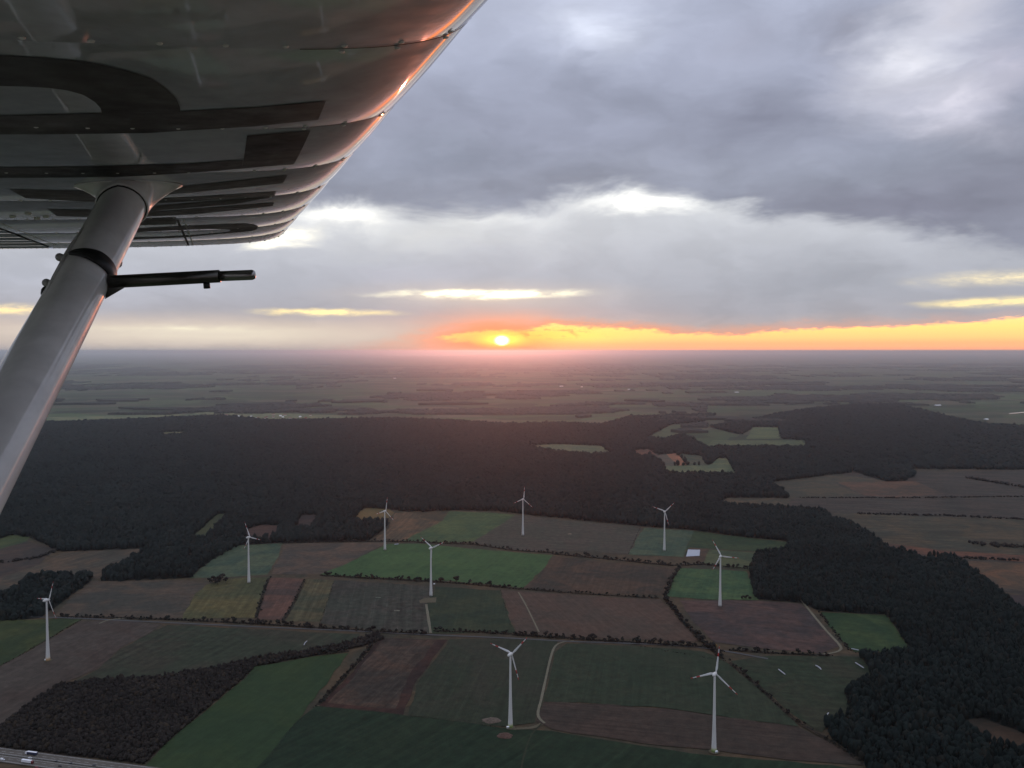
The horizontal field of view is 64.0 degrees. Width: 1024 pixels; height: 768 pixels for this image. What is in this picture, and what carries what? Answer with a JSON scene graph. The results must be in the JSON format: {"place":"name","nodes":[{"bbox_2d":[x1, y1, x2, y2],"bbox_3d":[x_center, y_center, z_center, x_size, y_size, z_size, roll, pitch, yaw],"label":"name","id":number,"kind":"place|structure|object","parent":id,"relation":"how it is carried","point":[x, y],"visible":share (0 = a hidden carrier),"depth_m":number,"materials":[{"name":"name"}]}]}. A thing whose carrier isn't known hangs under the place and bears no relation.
{"place":"outdoors","nodes":[
{"label":"outdoors","id":0,"kind":"place"},
{"bbox_2d":[0,534,29,548],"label":"field","id":1,"kind":"structure","parent":0,"point":[9,540],"depth_m":2157.66,"materials":[{"name":"plant"}]},
{"bbox_2d":[0,541,54,576],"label":"field","id":2,"kind":"structure","parent":0,"point":[23,550],"depth_m":1989.84,"materials":[{"name":"soil"}]},
{"bbox_2d":[0,618,80,664],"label":"field","id":3,"kind":"structure","parent":0,"point":[18,637],"depth_m":1447.18,"materials":[{"name":"plant"}]},
{"bbox_2d":[0,569,92,620],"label":"forest","id":4,"kind":"object","parent":0,"point":[20,600],"visible":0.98,"depth_m":1657.10,"materials":[{"name":"green plant"}]},
{"bbox_2d":[0,549,138,589],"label":"field","id":5,"kind":"structure","parent":0,"point":[94,562],"depth_m":1924.34,"materials":[{"name":"soil"}]},
{"bbox_2d":[0,747,157,767],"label":"road","id":6,"kind":"structure","parent":0,"point":[55,757],"depth_m":995.68,"materials":[{"name":"grey asphalt"}]},
{"bbox_2d":[21,759,33,763],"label":"lorry","id":7,"kind":"object","parent":6,"relation":"on","point":[27,761],"visible":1,"depth_m":990.52,"materials":[{"name":"white paint"}]},
{"bbox_2d":[25,751,37,754],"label":"lorry","id":8,"kind":"object","parent":6,"relation":"on","point":[31,752],"visible":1,"depth_m":1011.25,"materials":[{"name":"white paint"}]},
{"bbox_2d":[0,754,106,767],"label":"median strip","id":9,"kind":"object","parent":6,"relation":"on","point":[51,761],"visible":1,"depth_m":998.03,"materials":[{"name":"green plant"}]},
{"bbox_2d":[4,754,105,767],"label":"guard rail","id":10,"kind":"object","parent":9,"relation":"on","point":[59,761],"visible":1,"depth_m":993.02,"materials":[{"name":"silver metal"}]},
{"bbox_2d":[0,620,160,723],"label":"field","id":11,"kind":"structure","parent":0,"point":[78,649],"depth_m":1329.60,"materials":[{"name":"soil"}]},
{"bbox_2d":[37,584,55,661],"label":"wind turbine","id":12,"kind":"object","parent":11,"relation":"on","point":[46,600],"visible":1,"depth_m":1317.28,"materials":[{"name":"white metal"}]},
{"bbox_2d":[56,580,209,617],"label":"field","id":13,"kind":"structure","parent":0,"point":[159,598],"depth_m":1652.43,"materials":[{"name":"soil"}]},
{"bbox_2d":[60,616,255,623],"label":"hedge bank","id":14,"kind":"structure","parent":0,"point":[162,618],"depth_m":1527.29,"materials":[{"name":"green plant"}]},
{"bbox_2d":[0,631,383,763],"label":"scrub","id":15,"kind":"object","parent":0,"point":[114,730],"visible":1,"depth_m":1129.44,"materials":[{"name":"green plant"}]},
{"bbox_2d":[46,412,357,420],"bbox_3d":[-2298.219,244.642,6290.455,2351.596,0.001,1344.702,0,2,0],"label":"field","id":16,"kind":"structure","parent":0,"point":[276,415],"depth_m":6229.21,"materials":[{"name":"green plant"}]},
{"bbox_2d":[195,514,223,536],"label":"field","id":17,"kind":"structure","parent":0,"point":[206,527],"depth_m":2343.06,"materials":[{"name":"green plant"}]},
{"bbox_2d":[77,625,359,681],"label":"field","id":18,"kind":"structure","parent":0,"point":[171,648],"depth_m":1378.85,"materials":[{"name":"green plant"}]},
{"bbox_2d":[182,577,268,618],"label":"field","id":19,"kind":"structure","parent":0,"point":[236,597],"depth_m":1645.75,"materials":[{"name":"plant"}]},
{"bbox_2d":[217,573,224,581],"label":"tree","id":20,"kind":"object","parent":19,"relation":"on","point":[220,576],"visible":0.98,"depth_m":1771.61,"materials":[{"name":"green plant"}]},
{"bbox_2d":[245,524,259,582],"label":"wind turbine","id":21,"kind":"object","parent":19,"relation":"on","point":[248,577],"visible":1,"depth_m":1761.13,"materials":[{"name":"white metal"}]},
{"bbox_2d":[190,543,282,577],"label":"field","id":22,"kind":"structure","parent":0,"point":[233,562],"depth_m":1933.38,"materials":[{"name":"green plant"}]},
{"bbox_2d":[0,0,487,513],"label":"light aircraft","id":23,"kind":"object","parent":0,"point":[124,124],"visible":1,"depth_m":1.31,"materials":[{"name":"white metal"}]},
{"bbox_2d":[146,653,347,767],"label":"field","id":24,"kind":"structure","parent":0,"point":[253,716],"depth_m":1112.63,"materials":[{"name":"green plant"}]},
{"bbox_2d":[246,525,276,540],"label":"field","id":25,"kind":"structure","parent":0,"point":[259,530],"depth_m":2277.84,"materials":[{"name":"soil"}]},
{"bbox_2d":[254,578,269,617],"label":"hedge bank","id":26,"kind":"structure","parent":0,"point":[261,599],"depth_m":1643.62,"materials":[{"name":"green plant"}]},
{"bbox_2d":[255,578,302,619],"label":"field","id":27,"kind":"structure","parent":0,"point":[279,595],"depth_m":1659.05,"materials":[{"name":"soil"}]},
{"bbox_2d":[281,579,305,619],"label":"hedge bank","id":28,"kind":"structure","parent":0,"point":[292,606],"depth_m":1630.55,"materials":[{"name":"green plant"}]},
{"bbox_2d":[297,514,315,525],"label":"field","id":29,"kind":"structure","parent":0,"point":[305,519],"depth_m":2426.23,"materials":[{"name":"soil"}]},
{"bbox_2d":[286,579,333,621],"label":"field","id":30,"kind":"structure","parent":0,"point":[311,603],"depth_m":1632.55,"materials":[{"name":"green plant"}]},
{"bbox_2d":[272,542,387,573],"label":"field","id":31,"kind":"structure","parent":0,"point":[311,558],"depth_m":1989.37,"materials":[{"name":"soil"}]},
{"bbox_2d":[256,623,428,633],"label":"hedge bank","id":32,"kind":"structure","parent":0,"point":[341,629],"depth_m":1467.06,"materials":[{"name":"green plant"}]},
{"bbox_2d":[316,640,377,704],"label":"hedge bank","id":33,"kind":"structure","parent":0,"point":[344,677],"depth_m":1259.11,"materials":[{"name":"green plant"}]},
{"bbox_2d":[320,580,429,632],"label":"field","id":34,"kind":"structure","parent":0,"point":[354,604],"depth_m":1600.60,"materials":[{"name":"soil"}]},
{"bbox_2d":[356,508,393,519],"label":"field","id":35,"kind":"structure","parent":0,"point":[368,512],"depth_m":2514.76,"materials":[{"name":"soil"}]},
{"bbox_2d":[319,638,447,714],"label":"field","id":36,"kind":"structure","parent":0,"point":[379,679],"depth_m":1259.85,"materials":[{"name":"soil"}]},
{"bbox_2d":[373,511,440,540],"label":"field","id":37,"kind":"structure","parent":0,"point":[404,525],"depth_m":2342.04,"materials":[{"name":"soil"}]},
{"bbox_2d":[324,575,521,588],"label":"hedge bank","id":38,"kind":"structure","parent":0,"point":[413,580],"depth_m":1779.74,"materials":[{"name":"green plant"}]},
{"bbox_2d":[0,412,852,580],"bbox_3d":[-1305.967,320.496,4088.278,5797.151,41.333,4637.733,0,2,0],"label":"forest","id":39,"kind":"object","parent":0,"point":[162,498],"visible":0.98,"depth_m":3080.42,"materials":[{"name":"green plant"}]},
{"bbox_2d":[425,604,431,632],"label":"track","id":40,"kind":"structure","parent":0,"point":[428,619],"depth_m":1524.85,"materials":[{"name":"beige gravel"}]},
{"bbox_2d":[388,354,479,355],"bbox_3d":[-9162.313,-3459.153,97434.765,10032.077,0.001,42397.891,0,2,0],"label":"lake","id":41,"kind":"structure","parent":0,"point":[436,355],"depth_m":85542.08,"materials":[{"name":"grey liquid"}]},
{"bbox_2d":[322,544,552,587],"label":"field","id":42,"kind":"structure","parent":0,"point":[502,568],"depth_m":1914.87,"materials":[{"name":"green plant"}]},
{"bbox_2d":[377,502,391,549],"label":"wind turbine","id":43,"kind":"object","parent":42,"relation":"on","point":[384,511],"visible":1,"depth_m":2049.61,"materials":[{"name":"white metal"}]},
{"bbox_2d":[404,511,514,541],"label":"field","id":44,"kind":"structure","parent":0,"point":[457,526],"depth_m":2315.49,"materials":[{"name":"green plant"}]},
{"bbox_2d":[427,587,514,632],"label":"field","id":45,"kind":"structure","parent":0,"point":[450,608],"depth_m":1575.91,"materials":[{"name":"green plant"}]},
{"bbox_2d":[421,537,443,595],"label":"wind turbine","id":46,"kind":"object","parent":45,"relation":"on","point":[431,592],"visible":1,"depth_m":1664.62,"materials":[{"name":"white metal"}]},
{"bbox_2d":[435,630,511,633],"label":"hedge bank","id":47,"kind":"structure","parent":0,"point":[474,631],"depth_m":1456.65,"materials":[{"name":"green plant"}]},
{"bbox_2d":[408,638,557,725],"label":"field","id":48,"kind":"structure","parent":0,"point":[464,680],"depth_m":1233.24,"materials":[{"name":"green plant"}]},
{"bbox_2d":[482,717,500,723],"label":"soil heap","id":49,"kind":"object","parent":48,"relation":"on","point":[491,720],"visible":1,"depth_m":1103.34,"materials":[{"name":"brown soil"}]},
{"bbox_2d":[419,542,551,552],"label":"hedge bank","id":50,"kind":"structure","parent":0,"point":[491,546],"depth_m":2088.41,"materials":[{"name":"green plant"}]},
{"bbox_2d":[0,469,1020,767],"bbox_3d":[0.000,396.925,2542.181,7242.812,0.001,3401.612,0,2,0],"label":"field","id":51,"kind":"structure","parent":0,"point":[352,655],"depth_m":1496.69,"materials":[{"name":"green plant"}]},
{"bbox_2d":[31,616,767,658],"bbox_3d":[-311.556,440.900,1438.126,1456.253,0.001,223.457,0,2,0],"label":"hedgerow","id":52,"kind":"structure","parent":51,"relation":"on","point":[396,633],"depth_m":1446.52,"materials":[{"name":"green plant"}]},
{"bbox_2d":[419,597,435,602],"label":"crane pad","id":53,"kind":"object","parent":51,"relation":"on","point":[428,600],"visible":1,"depth_m":1637.75,"materials":[{"name":"beige gravel"}]},
{"bbox_2d":[68,538,854,755],"bbox_3d":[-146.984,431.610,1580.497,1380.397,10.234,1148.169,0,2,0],"label":"hedgerow trees","id":54,"kind":"object","parent":51,"relation":"on","point":[536,635],"visible":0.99,"depth_m":1684.96,"materials":[{"name":"green plant"}]},
{"bbox_2d":[0,476,1023,764],"bbox_3d":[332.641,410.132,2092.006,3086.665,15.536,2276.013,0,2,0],"label":"undergrowth","id":55,"kind":"object","parent":51,"relation":"on","point":[996,544],"visible":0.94,"depth_m":1822.77,"materials":[{"name":"green plant"}]},
{"bbox_2d":[692,646,737,753],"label":"wind turbine","id":56,"kind":"object","parent":51,"relation":"on","point":[713,749],"visible":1,"depth_m":1016.57,"materials":[{"name":"painted metal"},{"name":"fiberglass"}]},
{"bbox_2d":[0,353,1023,444],"bbox_3d":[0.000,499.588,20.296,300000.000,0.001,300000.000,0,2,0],"label":"ground","id":57,"kind":"structure","parent":0,"point":[998,411],"depth_m":13318.54,"materials":[{"name":"soil"}]},
{"bbox_2d":[53,363,1023,432],"bbox_3d":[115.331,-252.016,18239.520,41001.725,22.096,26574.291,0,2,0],"label":"distant woods","id":58,"kind":"object","parent":57,"relation":"on","point":[292,405],"visible":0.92,"depth_m":10538.54,"materials":[{"name":"green plant"}]},
{"bbox_2d":[0,0,1023,353],"label":"sky","id":59,"kind":"structure","parent":0,"point":[565,176],"materials":[{"name":"grey"}]},
{"bbox_2d":[511,723,542,729],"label":"track","id":60,"kind":"structure","parent":0,"point":[531,727],"depth_m":1085.79,"materials":[{"name":"grey gravel"}]},
{"bbox_2d":[491,638,526,729],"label":"wind turbine","id":61,"kind":"object","parent":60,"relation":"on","point":[510,717],"visible":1,"depth_m":1082.30,"materials":[{"name":"white metal"}]},
{"bbox_2d":[518,592,539,631],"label":"track","id":62,"kind":"structure","parent":0,"point":[529,613],"depth_m":1556.65,"materials":[{"name":"beige gravel"}]},
{"bbox_2d":[520,724,541,767],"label":"track","id":63,"kind":"structure","parent":0,"point":[527,746],"depth_m":1032.34,"materials":[{"name":"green plant"}]},
{"bbox_2d":[257,706,845,767],"bbox_3d":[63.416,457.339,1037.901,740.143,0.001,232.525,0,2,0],"label":"field","id":64,"kind":"structure","parent":0,"point":[323,737],"depth_m":1026.12,"materials":[{"name":"green plant"}]},
{"bbox_2d":[497,732,512,738],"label":"soil heap","id":65,"kind":"object","parent":64,"relation":"on","point":[505,735],"visible":1,"depth_m":1059.36,"materials":[{"name":"brown soil"}]},
{"bbox_2d":[537,640,573,722],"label":"track","id":66,"kind":"structure","parent":0,"point":[542,692],"depth_m":1225.70,"materials":[{"name":"grey gravel"}]},
{"bbox_2d":[473,515,641,554],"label":"field","id":67,"kind":"structure","parent":0,"point":[544,534],"depth_m":2203.26,"materials":[{"name":"soil"}]},
{"bbox_2d":[515,486,531,534],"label":"wind turbine","id":68,"kind":"object","parent":67,"relation":"on","point":[522,499],"visible":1,"depth_m":2213.07,"materials":[{"name":"white metal"}]},
{"bbox_2d":[536,444,608,452],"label":"field","id":69,"kind":"structure","parent":0,"point":[586,448],"depth_m":4232.27,"materials":[{"name":"green plant"}]},
{"bbox_2d":[525,588,658,597],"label":"hedge bank","id":70,"kind":"structure","parent":0,"point":[590,593],"depth_m":1684.40,"materials":[{"name":"green plant"}]},
{"bbox_2d":[524,556,674,594],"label":"field","id":71,"kind":"structure","parent":0,"point":[563,574],"depth_m":1804.71,"materials":[{"name":"soil"}]},
{"bbox_2d":[501,590,698,641],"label":"field","id":72,"kind":"structure","parent":0,"point":[568,615],"depth_m":1540.30,"materials":[{"name":"soil"}]},
{"bbox_2d":[512,634,719,650],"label":"hedge bank","id":73,"kind":"structure","parent":0,"point":[614,641],"depth_m":1406.62,"materials":[{"name":"green plant"}]},
{"bbox_2d":[636,449,658,455],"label":"field","id":74,"kind":"structure","parent":0,"point":[644,451],"depth_m":4023.87,"materials":[{"name":"soil"}]},
{"bbox_2d":[554,553,743,568],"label":"hedge bank","id":75,"kind":"structure","parent":0,"point":[643,562],"depth_m":1921.65,"materials":[{"name":"green plant"}]},
{"bbox_2d":[629,528,693,556],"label":"field","id":76,"kind":"structure","parent":0,"point":[648,541],"depth_m":2134.28,"materials":[{"name":"green plant"}]},
{"bbox_2d":[654,503,673,550],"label":"wind turbine","id":77,"kind":"object","parent":76,"relation":"on","point":[664,547],"visible":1,"depth_m":2043.00,"materials":[{"name":"white metal"}]},
{"bbox_2d":[656,454,674,465],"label":"field","id":78,"kind":"structure","parent":0,"point":[667,460],"depth_m":3765.21,"materials":[{"name":"soil"}]},
{"bbox_2d":[652,425,680,437],"bbox_3d":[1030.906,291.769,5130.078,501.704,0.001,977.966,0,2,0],"label":"field","id":79,"kind":"structure","parent":0,"point":[666,432],"depth_m":5010.36,"materials":[{"name":"green plant"}]},
{"bbox_2d":[544,643,797,725],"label":"field","id":80,"kind":"structure","parent":0,"point":[624,675],"depth_m":1233.21,"materials":[{"name":"green plant"}]},
{"bbox_2d":[667,453,686,465],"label":"field","id":81,"kind":"structure","parent":0,"point":[674,457],"depth_m":3835.64,"materials":[{"name":"soil"}]},
{"bbox_2d":[680,454,706,464],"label":"field","id":82,"kind":"structure","parent":0,"point":[691,459],"depth_m":3765.03,"materials":[{"name":"green plant"}]},
{"bbox_2d":[665,600,723,658],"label":"hedge bank","id":83,"kind":"structure","parent":0,"point":[695,635],"depth_m":1441.14,"materials":[{"name":"green plant"}]},
{"bbox_2d":[685,548,707,559],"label":"field","id":84,"kind":"structure","parent":0,"point":[703,554],"depth_m":2008.50,"materials":[{"name":"soil"}]},
{"bbox_2d":[686,549,699,555],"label":"silage clamp","id":85,"kind":"object","parent":84,"relation":"on","point":[690,552],"visible":1,"depth_m":2016.00,"materials":[{"name":"white plastic"}]},
{"bbox_2d":[666,458,733,472],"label":"field","id":86,"kind":"structure","parent":0,"point":[719,464],"depth_m":3507.35,"materials":[{"name":"soil"}]},
{"bbox_2d":[537,702,863,764],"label":"field","id":87,"kind":"structure","parent":0,"point":[665,727],"depth_m":1077.32,"materials":[{"name":"soil"}]},
{"bbox_2d":[667,568,758,599],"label":"field","id":88,"kind":"structure","parent":0,"point":[699,583],"depth_m":1743.18,"materials":[{"name":"green plant"}]},
{"bbox_2d":[704,549,753,569],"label":"field","id":89,"kind":"structure","parent":0,"point":[741,558],"depth_m":1969.79,"materials":[{"name":"green plant"}]},
{"bbox_2d":[685,531,786,554],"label":"field","id":90,"kind":"structure","parent":0,"point":[703,540],"depth_m":2134.23,"materials":[{"name":"green plant"}]},
{"bbox_2d":[708,440,804,445],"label":"field","id":91,"kind":"structure","parent":0,"point":[760,442],"depth_m":4464.34,"materials":[{"name":"green plant"}]},
{"bbox_2d":[724,498,790,505],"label":"field","id":92,"kind":"structure","parent":0,"point":[775,501],"depth_m":2733.94,"materials":[{"name":"green plant"}]},
{"bbox_2d":[680,600,837,652],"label":"field","id":93,"kind":"structure","parent":0,"point":[779,625],"depth_m":1494.83,"materials":[{"name":"soil"}]},
{"bbox_2d":[713,541,735,606],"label":"wind turbine","id":94,"kind":"object","parent":93,"relation":"on","point":[720,599],"visible":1,"depth_m":1598.43,"materials":[{"name":"white metal"}]},
{"bbox_2d":[746,427,779,438],"bbox_3d":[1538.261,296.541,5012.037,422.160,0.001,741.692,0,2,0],"label":"field","id":95,"kind":"structure","parent":0,"point":[764,432],"depth_m":4949.59,"materials":[{"name":"green plant"}]},
{"bbox_2d":[731,649,831,655],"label":"hedge bank","id":96,"kind":"structure","parent":0,"point":[780,653],"depth_m":1350.84,"materials":[{"name":"green plant"}]},
{"bbox_2d":[728,662,863,762],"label":"hedge bank","id":97,"kind":"structure","parent":0,"point":[799,723],"depth_m":1105.95,"materials":[{"name":"green plant"}]},
{"bbox_2d":[731,656,869,732],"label":"field","id":98,"kind":"structure","parent":0,"point":[806,690],"depth_m":1244.40,"materials":[{"name":"green plant"}]},
{"bbox_2d":[801,600,841,655],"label":"track","id":99,"kind":"structure","parent":0,"point":[831,636],"depth_m":1451.72,"materials":[{"name":"beige gravel"}]},
{"bbox_2d":[774,474,882,497],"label":"field","id":100,"kind":"structure","parent":0,"point":[822,486],"depth_m":3017.36,"materials":[{"name":"soil"}]},
{"bbox_2d":[821,612,906,651],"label":"field","id":101,"kind":"structure","parent":0,"point":[868,631],"depth_m":1462.73,"materials":[{"name":"green plant"}]},
{"bbox_2d":[710,402,1023,480],"bbox_3d":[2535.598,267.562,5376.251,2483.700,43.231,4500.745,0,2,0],"label":"forest","id":102,"kind":"object","parent":0,"point":[895,441],"visible":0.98,"depth_m":4591.06,"materials":[{"name":"green plant"}]},
{"bbox_2d":[749,516,1023,767],"bbox_3d":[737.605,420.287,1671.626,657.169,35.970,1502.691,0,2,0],"label":"forest","id":103,"kind":"object","parent":0,"point":[956,620],"visible":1,"depth_m":1355.92,"materials":[{"name":"green plant"}]},
{"bbox_2d":[838,481,942,496],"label":"field","id":104,"kind":"structure","parent":0,"point":[896,488],"depth_m":2973.63,"materials":[{"name":"soil"}]},
{"bbox_2d":[789,470,1023,594],"bbox_3d":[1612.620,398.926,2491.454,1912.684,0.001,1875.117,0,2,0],"label":"field","id":105,"kind":"structure","parent":0,"point":[959,484],"depth_m":2735.45,"materials":[{"name":"soil"}]},
{"bbox_2d":[833,513,1023,554],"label":"field","id":106,"kind":"structure","parent":0,"point":[946,533],"depth_m":2266.22,"materials":[{"name":"soil"}]},
{"bbox_2d":[888,543,1023,561],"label":"field","id":107,"kind":"structure","parent":0,"point":[922,551],"depth_m":2020.30,"materials":[{"name":"green plant"}]},
{"bbox_2d":[968,561,1023,589],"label":"field","id":108,"kind":"structure","parent":0,"point":[1006,575],"depth_m":1847.18,"materials":[{"name":"soil"}]},
{"bbox_2d":[969,717,1023,746],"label":"field","id":109,"kind":"structure","parent":0,"point":[999,730],"depth_m":1077.27,"materials":[{"name":"soil"}]},
{"bbox_2d":[1010,595,1023,605],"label":"field","id":110,"kind":"structure","parent":0,"point":[1018,599],"depth_m":1653.31,"materials":[{"name":"soil"}]}
]}

